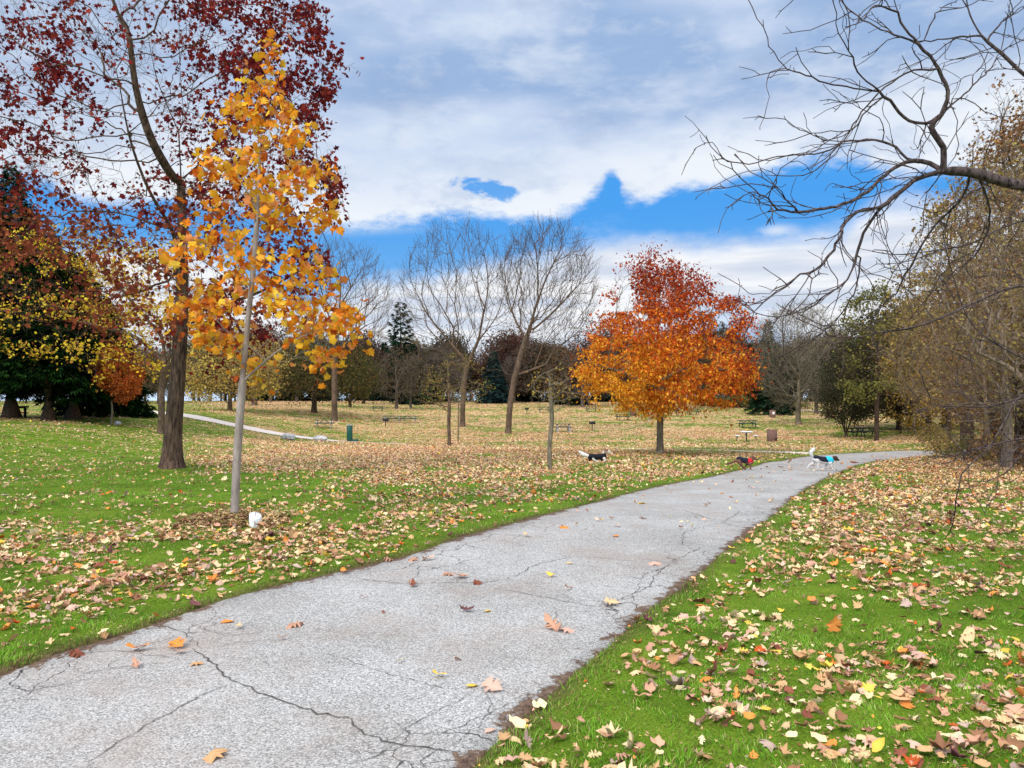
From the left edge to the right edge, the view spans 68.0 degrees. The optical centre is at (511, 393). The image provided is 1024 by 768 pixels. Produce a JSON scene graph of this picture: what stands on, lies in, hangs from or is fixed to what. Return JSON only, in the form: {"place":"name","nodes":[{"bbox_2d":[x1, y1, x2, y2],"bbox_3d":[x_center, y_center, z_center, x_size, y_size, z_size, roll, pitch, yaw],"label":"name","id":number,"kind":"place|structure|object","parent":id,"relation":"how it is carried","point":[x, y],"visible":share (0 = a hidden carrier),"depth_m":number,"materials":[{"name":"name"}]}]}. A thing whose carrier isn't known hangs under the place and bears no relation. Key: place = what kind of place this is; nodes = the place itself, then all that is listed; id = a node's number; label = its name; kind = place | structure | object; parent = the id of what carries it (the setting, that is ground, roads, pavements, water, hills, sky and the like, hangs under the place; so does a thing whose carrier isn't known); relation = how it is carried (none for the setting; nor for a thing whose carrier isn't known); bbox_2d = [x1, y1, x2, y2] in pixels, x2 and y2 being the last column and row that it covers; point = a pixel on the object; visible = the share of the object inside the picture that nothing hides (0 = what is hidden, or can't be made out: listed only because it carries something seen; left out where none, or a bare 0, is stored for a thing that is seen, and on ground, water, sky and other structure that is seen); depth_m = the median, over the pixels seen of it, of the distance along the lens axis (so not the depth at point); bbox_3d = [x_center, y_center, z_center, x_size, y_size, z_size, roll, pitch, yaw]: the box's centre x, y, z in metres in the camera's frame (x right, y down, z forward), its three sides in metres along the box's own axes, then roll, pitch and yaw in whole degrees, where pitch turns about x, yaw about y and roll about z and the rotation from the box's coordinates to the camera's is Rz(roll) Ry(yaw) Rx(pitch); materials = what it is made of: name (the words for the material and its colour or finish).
{"place":"outdoors","nodes":[
{"label":"outdoors","id":0,"kind":"place"},
{"bbox_2d":[0,394,805,400],"bbox_3d":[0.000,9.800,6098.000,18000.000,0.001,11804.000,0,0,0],"label":"lake","id":1,"kind":"structure","parent":0,"point":[155,399],"depth_m":1540.32,"materials":[{"name":"blue liquid"}]},
{"bbox_2d":[0,450,973,767],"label":"path","id":2,"kind":"structure","parent":0,"point":[332,682],"depth_m":4.75,"materials":[{"name":"asphalt"}]},
{"bbox_2d":[66,644,84,657],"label":"leaf","id":3,"kind":"object","parent":2,"relation":"on","point":[76,653],"visible":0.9,"depth_m":4.67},
{"bbox_2d":[168,637,184,646],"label":"leaf","id":4,"kind":"object","parent":2,"relation":"on","point":[177,642],"visible":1,"depth_m":4.83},
{"bbox_2d":[203,748,227,763],"bbox_3d":[-1.332,1.604,3.375,0.146,0.042,0.162,-14,4,-8],"label":"leaf","id":5,"kind":"object","parent":2,"relation":"on","point":[211,756],"visible":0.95,"depth_m":3.36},
{"bbox_2d":[481,676,502,690],"bbox_3d":[-0.110,1.581,4.129,0.150,0.024,0.134,14,16,32],"label":"leaf","id":6,"kind":"object","parent":2,"relation":"on","point":[490,683],"visible":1,"depth_m":4.13,"materials":[{"name":"plant"}]},
{"bbox_2d":[544,612,560,631],"bbox_3d":[0.291,1.569,5.181,0.130,0.081,0.225,-17,16,-28],"label":"leaf","id":7,"kind":"object","parent":2,"relation":"on","point":[553,624],"visible":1,"depth_m":5.21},
{"bbox_2d":[725,456,757,469],"bbox_3d":[6.449,1.946,21.333,0.917,0.395,0.219,0,0,0],"label":"dog","id":8,"kind":"object","parent":2,"relation":"on","point":[746,461],"visible":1,"depth_m":21.26},
{"bbox_2d":[807,447,839,470],"bbox_3d":[8.558,1.795,20.839,0.887,0.650,0.229,0,0,0],"label":"dog","id":9,"kind":"object","parent":2,"relation":"on","point":[825,460],"visible":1,"depth_m":20.77},
{"bbox_2d":[0,401,1023,767],"bbox_3d":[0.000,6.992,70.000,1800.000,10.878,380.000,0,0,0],"label":"lawn","id":10,"kind":"structure","parent":0,"point":[198,427],"depth_m":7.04,"materials":[{"name":"plant"}]},
{"bbox_2d":[0,288,42,401],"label":"spruce","id":11,"kind":"object","parent":10,"relation":"on","point":[3,392],"visible":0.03,"depth_m":49.36,"materials":[{"name":"green plant"}]},
{"bbox_2d":[0,161,47,418],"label":"spruce","id":12,"kind":"object","parent":10,"relation":"on","point":[10,409],"visible":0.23,"depth_m":49.76,"materials":[{"name":"green plant"}]},
{"bbox_2d":[0,233,114,420],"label":"spruce","id":13,"kind":"object","parent":10,"relation":"on","point":[18,371],"visible":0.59,"depth_m":46.72,"materials":[{"name":"green plant"}]},
{"bbox_2d":[1,251,136,418],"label":"spruce","id":14,"kind":"object","parent":10,"relation":"on","point":[73,410],"visible":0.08,"depth_m":49.83,"materials":[{"name":"green plant"}]},
{"bbox_2d":[0,219,202,433],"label":"yellow maple","id":15,"kind":"object","parent":10,"relation":"on","point":[165,362],"visible":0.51,"depth_m":46.86,"materials":[{"name":"brown plant"}]},
{"bbox_2d":[53,296,157,417],"bbox_3d":[-31.136,-2.353,57.815,8.129,10.290,7.708,0,0,0],"label":"spruce","id":16,"kind":"object","parent":10,"relation":"on","point":[134,410],"visible":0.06,"depth_m":57.01,"materials":[{"name":"green plant"}]},
{"bbox_2d":[87,346,146,423],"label":"orange tree","id":17,"kind":"object","parent":10,"relation":"on","point":[127,379],"visible":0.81,"depth_m":49.07,"materials":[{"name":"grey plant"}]},
{"bbox_2d":[141,347,185,403],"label":"ridge tree","id":18,"kind":"object","parent":10,"relation":"on","point":[149,385],"visible":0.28,"depth_m":127.46,"materials":[{"name":"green plant"}]},
{"bbox_2d":[153,346,202,391],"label":"ridge tree","id":19,"kind":"object","parent":10,"relation":"on","point":[167,350],"visible":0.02,"depth_m":148.37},
{"bbox_2d":[0,0,363,468],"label":"maple tree","id":20,"kind":"object","parent":10,"relation":"on","point":[172,456],"visible":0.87,"depth_m":20.27,"materials":[{"name":"red plant"}]},
{"bbox_2d":[166,336,226,400],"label":"ridge tree","id":21,"kind":"object","parent":10,"relation":"on","point":[189,348],"visible":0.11,"depth_m":171.46,"materials":[{"name":"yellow plant"}]},
{"bbox_2d":[191,329,243,400],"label":"ridge tree","id":22,"kind":"object","parent":10,"relation":"on","point":[225,397],"visible":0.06,"depth_m":170.95,"materials":[{"name":"yellow plant"}]},
{"bbox_2d":[168,325,296,410],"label":"yellow tree","id":23,"kind":"object","parent":10,"relation":"on","point":[262,373],"visible":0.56,"depth_m":76.31,"materials":[{"name":"brown plant"}]},
{"bbox_2d":[174,509,292,527],"bbox_3d":[-3.472,1.559,9.495,1.486,0.199,1.158,0,0,0],"label":"mulch ring","id":24,"kind":"object","parent":10,"relation":"on","point":[242,514],"visible":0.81,"depth_m":9.33,"materials":[{"name":"brown plant"}]},
{"bbox_2d":[249,512,261,527],"bbox_3d":[-3.072,1.529,9.088,0.144,0.210,0.148,0,0,-17],"label":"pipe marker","id":25,"kind":"object","parent":24,"relation":"on","point":[255,517],"visible":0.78,"depth_m":9.04,"materials":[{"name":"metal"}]},
{"bbox_2d":[157,29,374,513],"bbox_3d":[-3.209,-1.427,9.665,2.410,6.326,2.395,0,0,42],"label":"young maple","id":26,"kind":"object","parent":24,"relation":"in","point":[212,300],"visible":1,"depth_m":9.52,"materials":[{"name":"orange plant"}]},
{"bbox_2d":[225,316,305,405],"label":"park tree","id":27,"kind":"object","parent":10,"relation":"on","point":[255,403],"visible":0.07,"depth_m":105.68,"materials":[{"name":"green plant"}]},
{"bbox_2d":[280,433,295,439],"bbox_3d":[-16.465,3.170,55.700,1.121,0.599,0.768,0,0,0],"label":"boulder","id":28,"kind":"object","parent":10,"relation":"on","point":[287,436],"visible":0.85,"depth_m":55.42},
{"bbox_2d":[275,369,304,400],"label":"spruce","id":29,"kind":"object","parent":10,"relation":"on","point":[287,397],"visible":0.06,"depth_m":167.95,"materials":[{"name":"green plant"}]},
{"bbox_2d":[275,317,331,400],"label":"park tree","id":30,"kind":"object","parent":10,"relation":"on","point":[296,398],"visible":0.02,"depth_m":163.05,"materials":[{"name":"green plant"}]},
{"bbox_2d":[305,342,340,400],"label":"spruce","id":31,"kind":"object","parent":10,"relation":"on","point":[309,399],"visible":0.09,"depth_m":166.67,"materials":[{"name":"green plant"}]},
{"bbox_2d":[257,333,390,412],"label":"tulip tree","id":32,"kind":"object","parent":10,"relation":"on","point":[352,382],"visible":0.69,"depth_m":86.98,"materials":[{"name":"green plant"}]},
{"bbox_2d":[290,235,398,420],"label":"bare tree","id":33,"kind":"object","parent":10,"relation":"on","point":[334,415],"visible":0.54,"depth_m":80.68,"materials":[{"name":"brown plant"}]},
{"bbox_2d":[330,352,370,406],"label":"tree","id":34,"kind":"object","parent":10,"relation":"on","point":[349,401],"visible":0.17,"depth_m":111.82,"materials":[{"name":"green plant"}]},
{"bbox_2d":[329,326,393,400],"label":"ridge tree","id":35,"kind":"object","parent":10,"relation":"on","point":[372,347],"visible":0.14,"depth_m":167.60,"materials":[{"name":"brown plant"}]},
{"bbox_2d":[345,358,386,403],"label":"tree","id":36,"kind":"object","parent":10,"relation":"on","point":[373,388],"visible":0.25,"depth_m":133.00,"materials":[{"name":"green plant"}]},
{"bbox_2d":[368,342,394,401],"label":"spruce","id":37,"kind":"object","parent":10,"relation":"on","point":[384,345],"visible":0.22,"depth_m":167.59,"materials":[{"name":"green plant"}]},
{"bbox_2d":[365,345,397,399],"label":"ridge tree","id":38,"kind":"object","parent":10,"relation":"on","point":[384,353],"visible":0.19,"depth_m":166.07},
{"bbox_2d":[382,302,413,401],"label":"pine tree","id":39,"kind":"object","parent":10,"relation":"on","point":[393,342],"visible":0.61,"depth_m":144.47,"materials":[{"name":"green plant"}]},
{"bbox_2d":[368,344,436,408],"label":"park tree","id":40,"kind":"object","parent":10,"relation":"on","point":[397,393],"visible":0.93,"depth_m":116.97,"materials":[{"name":"brown plant"}]},
{"bbox_2d":[384,329,431,353],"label":"ridge tree","id":41,"kind":"object","parent":10,"relation":"on","point":[415,340],"visible":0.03,"depth_m":179.99,"materials":[{"name":"brown plant"}]},
{"bbox_2d":[389,344,434,404],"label":"spruce","id":42,"kind":"object","parent":10,"relation":"on","point":[405,401],"visible":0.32,"depth_m":138.89,"materials":[{"name":"green plant"}]},
{"bbox_2d":[392,351,437,407],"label":"park tree","id":43,"kind":"object","parent":10,"relation":"on","point":[413,381],"visible":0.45,"depth_m":123.93,"materials":[{"name":"brown plant"}]},
{"bbox_2d":[429,360,447,402],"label":"spruce","id":44,"kind":"object","parent":10,"relation":"on","point":[433,397],"visible":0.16,"depth_m":159.80,"materials":[{"name":"green plant"}]},
{"bbox_2d":[424,345,467,401],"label":"ridge tree","id":45,"kind":"object","parent":10,"relation":"on","point":[437,357],"visible":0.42,"depth_m":158.93,"materials":[{"name":"plant"}]},
{"bbox_2d":[420,325,479,399],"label":"ridge tree","id":46,"kind":"object","parent":10,"relation":"on","point":[438,344],"visible":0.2,"depth_m":170.73,"materials":[{"name":"brown plant"}]},
{"bbox_2d":[413,349,495,445],"bbox_3d":[-3.924,0.298,50.002,4.956,6.519,5.287,0,0,-29],"label":"slender tree","id":47,"kind":"object","parent":10,"relation":"on","point":[449,398],"visible":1,"depth_m":49.80,"materials":[{"name":"brown plant"}]},
{"bbox_2d":[391,212,521,426],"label":"bare tree","id":48,"kind":"object","parent":10,"relation":"on","point":[465,372],"visible":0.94,"depth_m":76.82,"materials":[{"name":"brown plant"}]},
{"bbox_2d":[434,341,478,398],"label":"ridge tree","id":49,"kind":"object","parent":10,"relation":"on","point":[470,375],"visible":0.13,"depth_m":169.23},
{"bbox_2d":[445,348,483,396],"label":"ridge tree","id":50,"kind":"object","parent":10,"relation":"on","point":[476,387],"visible":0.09,"depth_m":174.50,"materials":[{"name":"brown plant"}]},
{"bbox_2d":[453,369,476,440],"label":"slender tree","id":51,"kind":"object","parent":10,"relation":"on","point":[463,377],"visible":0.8,"depth_m":57.09,"materials":[{"name":"brown plant"}]},
{"bbox_2d":[154,411,808,453],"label":"footpath","id":52,"kind":"structure","parent":10,"relation":"on","point":[230,423],"depth_m":61.20,"materials":[{"name":"concrete"}]},
{"bbox_2d":[346,424,358,441],"bbox_3d":[-12.092,2.959,57.564,0.860,1.351,0.420,0,0,0],"label":"drinking fountain","id":53,"kind":"object","parent":52,"relation":"on","point":[349,432],"visible":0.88,"depth_m":57.37,"materials":[{"name":"green paint"}]},
{"bbox_2d":[473,350,514,403],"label":"spruce","id":54,"kind":"object","parent":10,"relation":"on","point":[499,394],"visible":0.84,"depth_m":148.83,"materials":[{"name":"green plant"}]},
{"bbox_2d":[472,322,531,396],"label":"ridge tree","id":55,"kind":"object","parent":10,"relation":"on","point":[503,356],"visible":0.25,"depth_m":166.93,"materials":[{"name":"brown plant"}]},
{"bbox_2d":[0,400,1023,767],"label":"leaf litter","id":56,"kind":"object","parent":10,"relation":"on","point":[930,472],"visible":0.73,"depth_m":8.85,"materials":[{"name":"plant"}]},
{"bbox_2d":[499,354,534,401],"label":"ridge tree","id":57,"kind":"object","parent":10,"relation":"on","point":[507,361],"visible":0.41,"depth_m":158.52,"materials":[{"name":"plant"}]},
{"bbox_2d":[517,389,541,401],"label":"spruce","id":58,"kind":"object","parent":10,"relation":"on","point":[524,398],"visible":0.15,"depth_m":164.64,"materials":[{"name":"green plant"}]},
{"bbox_2d":[504,339,561,401],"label":"ridge tree","id":59,"kind":"object","parent":10,"relation":"on","point":[530,347],"visible":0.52,"depth_m":157.92,"materials":[{"name":"brown plant"}]},
{"bbox_2d":[473,213,600,433],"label":"bare tree","id":60,"kind":"object","parent":10,"relation":"on","point":[515,375],"visible":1,"depth_m":66.48,"materials":[{"name":"brown plant"}]},
{"bbox_2d":[512,337,574,401],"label":"ridge tree","id":61,"kind":"object","parent":10,"relation":"on","point":[540,362],"visible":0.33,"depth_m":157.58,"materials":[{"name":"brown plant"}]},
{"bbox_2d":[517,361,578,469],"bbox_3d":[1.079,0.711,21.907,1.584,3.327,1.453,0,0,-21],"label":"slender tree","id":62,"kind":"object","parent":10,"relation":"on","point":[551,428],"visible":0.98,"depth_m":21.90,"materials":[{"name":"brown plant"}]},
{"bbox_2d":[535,335,602,406],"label":"park tree","id":63,"kind":"object","parent":10,"relation":"on","point":[565,353],"visible":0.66,"depth_m":127.16,"materials":[{"name":"brown plant"}]},
{"bbox_2d":[553,369,592,405],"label":"spruce","id":64,"kind":"object","parent":10,"relation":"on","point":[573,400],"visible":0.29,"depth_m":138.00,"materials":[{"name":"green plant"}]},
{"bbox_2d":[556,311,633,405],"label":"park tree","id":65,"kind":"object","parent":10,"relation":"on","point":[578,352],"visible":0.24,"depth_m":137.03,"materials":[{"name":"brown plant"}]},
{"bbox_2d":[579,449,610,462],"bbox_3d":[2.851,2.145,26.048,1.124,0.517,0.233,0,0,0],"label":"dog","id":66,"kind":"object","parent":10,"relation":"on","point":[596,457],"visible":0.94,"depth_m":25.97},
{"bbox_2d":[589,351,617,401],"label":"spruce","id":67,"kind":"object","parent":10,"relation":"on","point":[607,399],"visible":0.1,"depth_m":162.30,"materials":[{"name":"green plant"}]},
{"bbox_2d":[568,237,771,453],"bbox_3d":[7.004,-2.113,34.080,8.951,9.964,9.004,0,0,0],"label":"orange oak","id":68,"kind":"object","parent":10,"relation":"on","point":[726,380],"visible":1,"depth_m":32.74,"materials":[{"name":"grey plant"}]},
{"bbox_2d":[662,333,734,408],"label":"park tree","id":69,"kind":"object","parent":10,"relation":"on","point":[702,387],"visible":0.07,"depth_m":120.40,"materials":[{"name":"brown plant"}]},
{"bbox_2d":[692,312,757,394],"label":"ridge tree","id":70,"kind":"object","parent":10,"relation":"on","point":[723,328],"visible":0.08,"depth_m":166.41,"materials":[{"name":"brown plant"}]},
{"bbox_2d":[702,331,758,394],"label":"ridge tree","id":71,"kind":"object","parent":10,"relation":"on","point":[746,341],"visible":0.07,"depth_m":165.41,"materials":[{"name":"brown plant"}]},
{"bbox_2d":[692,393,813,408],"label":"tall grass","id":72,"kind":"structure","parent":10,"relation":"on","point":[743,404],"depth_m":125.76,"materials":[{"name":"beige plant"}]},
{"bbox_2d":[743,320,794,415],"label":"spruce","id":73,"kind":"object","parent":10,"relation":"on","point":[763,399],"visible":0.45,"depth_m":101.20,"materials":[{"name":"green plant"}]},
{"bbox_2d":[767,429,776,441],"bbox_3d":[19.621,3.154,57.260,0.560,0.905,0.576,0,0,-17],"label":"litter bin","id":74,"kind":"object","parent":10,"relation":"on","point":[771,435],"visible":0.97,"depth_m":57.03,"materials":[{"name":"metal"}]},
{"bbox_2d":[753,344,796,412],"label":"spruce","id":75,"kind":"object","parent":10,"relation":"on","point":[794,401],"visible":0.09,"depth_m":110.45,"materials":[{"name":"green plant"}]},
{"bbox_2d":[763,345,808,395],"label":"ridge tree","id":76,"kind":"object","parent":10,"relation":"on","point":[795,369],"visible":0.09,"depth_m":165.15,"materials":[{"name":"brown plant"}]},
{"bbox_2d":[743,298,851,423],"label":"bare tree","id":77,"kind":"object","parent":10,"relation":"on","point":[800,364],"visible":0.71,"depth_m":81.66,"materials":[{"name":"grey plant"}]},
{"bbox_2d":[781,332,827,399],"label":"ridge tree","id":78,"kind":"object","parent":10,"relation":"on","point":[805,351],"visible":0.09,"depth_m":170.33,"materials":[{"name":"brown plant"}]},
{"bbox_2d":[787,343,849,413],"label":"park tree","id":79,"kind":"object","parent":10,"relation":"on","point":[815,411],"visible":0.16,"depth_m":105.93,"materials":[{"name":"brown plant"}]},
{"bbox_2d":[825,615,841,631],"bbox_3d":[2.137,1.531,5.026,0.129,0.144,0.023,5,6,-5],"label":"leaf","id":80,"kind":"object","parent":10,"relation":"on","point":[834,624],"visible":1,"depth_m":5.03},
{"bbox_2d":[809,338,888,437],"bbox_3d":[28.346,-0.660,63.436,6.380,8.848,5.860,0,0,0],"label":"tree","id":81,"kind":"object","parent":10,"relation":"on","point":[853,410],"visible":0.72,"depth_m":62.92,"materials":[{"name":"green plant"}]},
{"bbox_2d":[681,0,1023,539],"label":"overhanging tree","id":82,"kind":"object","parent":10,"relation":"on","point":[980,175],"visible":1,"depth_m":6.91,"materials":[{"name":"brown plant"}]},
{"bbox_2d":[823,279,928,440],"bbox_3d":[27.430,-2.490,57.175,7.356,12.485,6.160,0,0,0],"label":"woodland tree","id":83,"kind":"object","parent":10,"relation":"on","point":[876,387],"visible":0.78,"depth_m":57.00,"materials":[{"name":"green plant"}]},
{"bbox_2d":[840,349,913,426],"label":"ridge tree","id":84,"kind":"object","parent":10,"relation":"on","point":[900,408],"visible":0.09,"depth_m":71.42,"materials":[{"name":"green plant"}]},
{"bbox_2d":[870,737,884,753],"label":"leaf","id":85,"kind":"object","parent":10,"relation":"on","point":[878,744],"visible":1,"depth_m":3.32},
{"bbox_2d":[830,285,956,432],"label":"ridge tree","id":86,"kind":"object","parent":10,"relation":"on","point":[898,426],"visible":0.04,"depth_m":71.36,"materials":[{"name":"green plant"}]},
{"bbox_2d":[883,292,959,429],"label":"woodland tree","id":87,"kind":"object","parent":10,"relation":"on","point":[900,363],"visible":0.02,"depth_m":74.33,"materials":[{"name":"green plant"}]},
{"bbox_2d":[875,288,985,435],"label":"woodland tree","id":88,"kind":"object","parent":10,"relation":"on","point":[910,420],"visible":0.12,"depth_m":65.83,"materials":[{"name":"green plant"}]},
{"bbox_2d":[914,421,955,445],"bbox_3d":[26.279,2.530,47.388,2.329,1.750,2.747,0,0,0],"label":"shrub","id":89,"kind":"object","parent":10,"relation":"on","point":[927,429],"visible":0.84,"depth_m":47.24,"materials":[{"name":"brown plant"}]},
{"bbox_2d":[852,215,1023,468],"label":"twiggy tree","id":90,"kind":"object","parent":10,"relation":"on","point":[1007,427],"visible":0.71,"depth_m":21.71,"materials":[{"name":"brown plant"}]},
{"bbox_2d":[918,435,965,457],"bbox_3d":[17.487,2.215,30.812,1.774,1.198,1.770,0,0,29],"label":"shrub","id":91,"kind":"object","parent":10,"relation":"on","point":[937,446],"visible":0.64,"depth_m":30.73,"materials":[{"name":"brown plant"}]},
{"bbox_2d":[911,307,985,438],"bbox_3d":[34.243,-1.739,59.138,6.506,11.135,5.528,0,0,0],"label":"woodland tree","id":92,"kind":"object","parent":10,"relation":"on","point":[948,423],"visible":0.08,"depth_m":59.01,"materials":[{"name":"brown plant"}]},
{"bbox_2d":[878,112,1023,449],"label":"woodland tree","id":93,"kind":"object","parent":10,"relation":"on","point":[895,299],"visible":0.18,"depth_m":42.62,"materials":[{"name":"brown plant"}]},
{"bbox_2d":[881,288,1023,455],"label":"twiggy tree","id":94,"kind":"object","parent":10,"relation":"on","point":[987,428],"visible":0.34,"depth_m":28.38,"materials":[{"name":"brown plant"}]},
{"bbox_2d":[887,121,1023,409],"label":"twiggy tree","id":95,"kind":"object","parent":10,"relation":"on","point":[1015,372],"visible":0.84,"depth_m":17.63,"materials":[{"name":"brown plant"}]},
{"bbox_2d":[932,430,994,459],"bbox_3d":[17.480,2.050,29.397,2.169,1.327,1.857,0,0,0],"label":"shrub","id":96,"kind":"object","parent":10,"relation":"on","point":[955,446],"visible":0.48,"depth_m":29.30,"materials":[{"name":"brown plant"}]},
{"bbox_2d":[915,233,1023,446],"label":"woodland tree","id":97,"kind":"object","parent":10,"relation":"on","point":[993,413],"visible":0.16,"depth_m":33.73,"materials":[{"name":"brown plant"}]},
{"bbox_2d":[929,67,1023,454],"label":"woodland tree","id":98,"kind":"object","parent":10,"relation":"on","point":[1010,132],"visible":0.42,"depth_m":28.24,"materials":[{"name":"brown plant"}]},
{"bbox_2d":[957,433,1001,461],"bbox_3d":[17.076,1.976,27.344,1.733,1.460,1.838,0,0,-20],"label":"shrub","id":99,"kind":"object","parent":10,"relation":"on","point":[977,454],"visible":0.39,"depth_m":27.39,"materials":[{"name":"brown plant"}]},
{"bbox_2d":[975,271,1023,452],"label":"woodland tree","id":100,"kind":"object","parent":10,"relation":"on","point":[1021,407],"visible":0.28,"depth_m":25.03,"materials":[{"name":"brown plant"}]},
{"bbox_2d":[976,431,1022,465],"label":"shrub","id":101,"kind":"object","parent":10,"relation":"on","point":[998,441],"visible":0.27,"depth_m":24.64,"materials":[{"name":"brown plant"}]},
{"bbox_2d":[991,429,1023,467],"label":"shrub","id":102,"kind":"object","parent":10,"relation":"on","point":[1021,460],"visible":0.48,"depth_m":22.09,"materials":[{"name":"brown plant"}]},
{"bbox_2d":[0,0,1023,393],"label":"sky","id":103,"kind":"structure","parent":0,"point":[504,113],"materials":[{"name":"white"}]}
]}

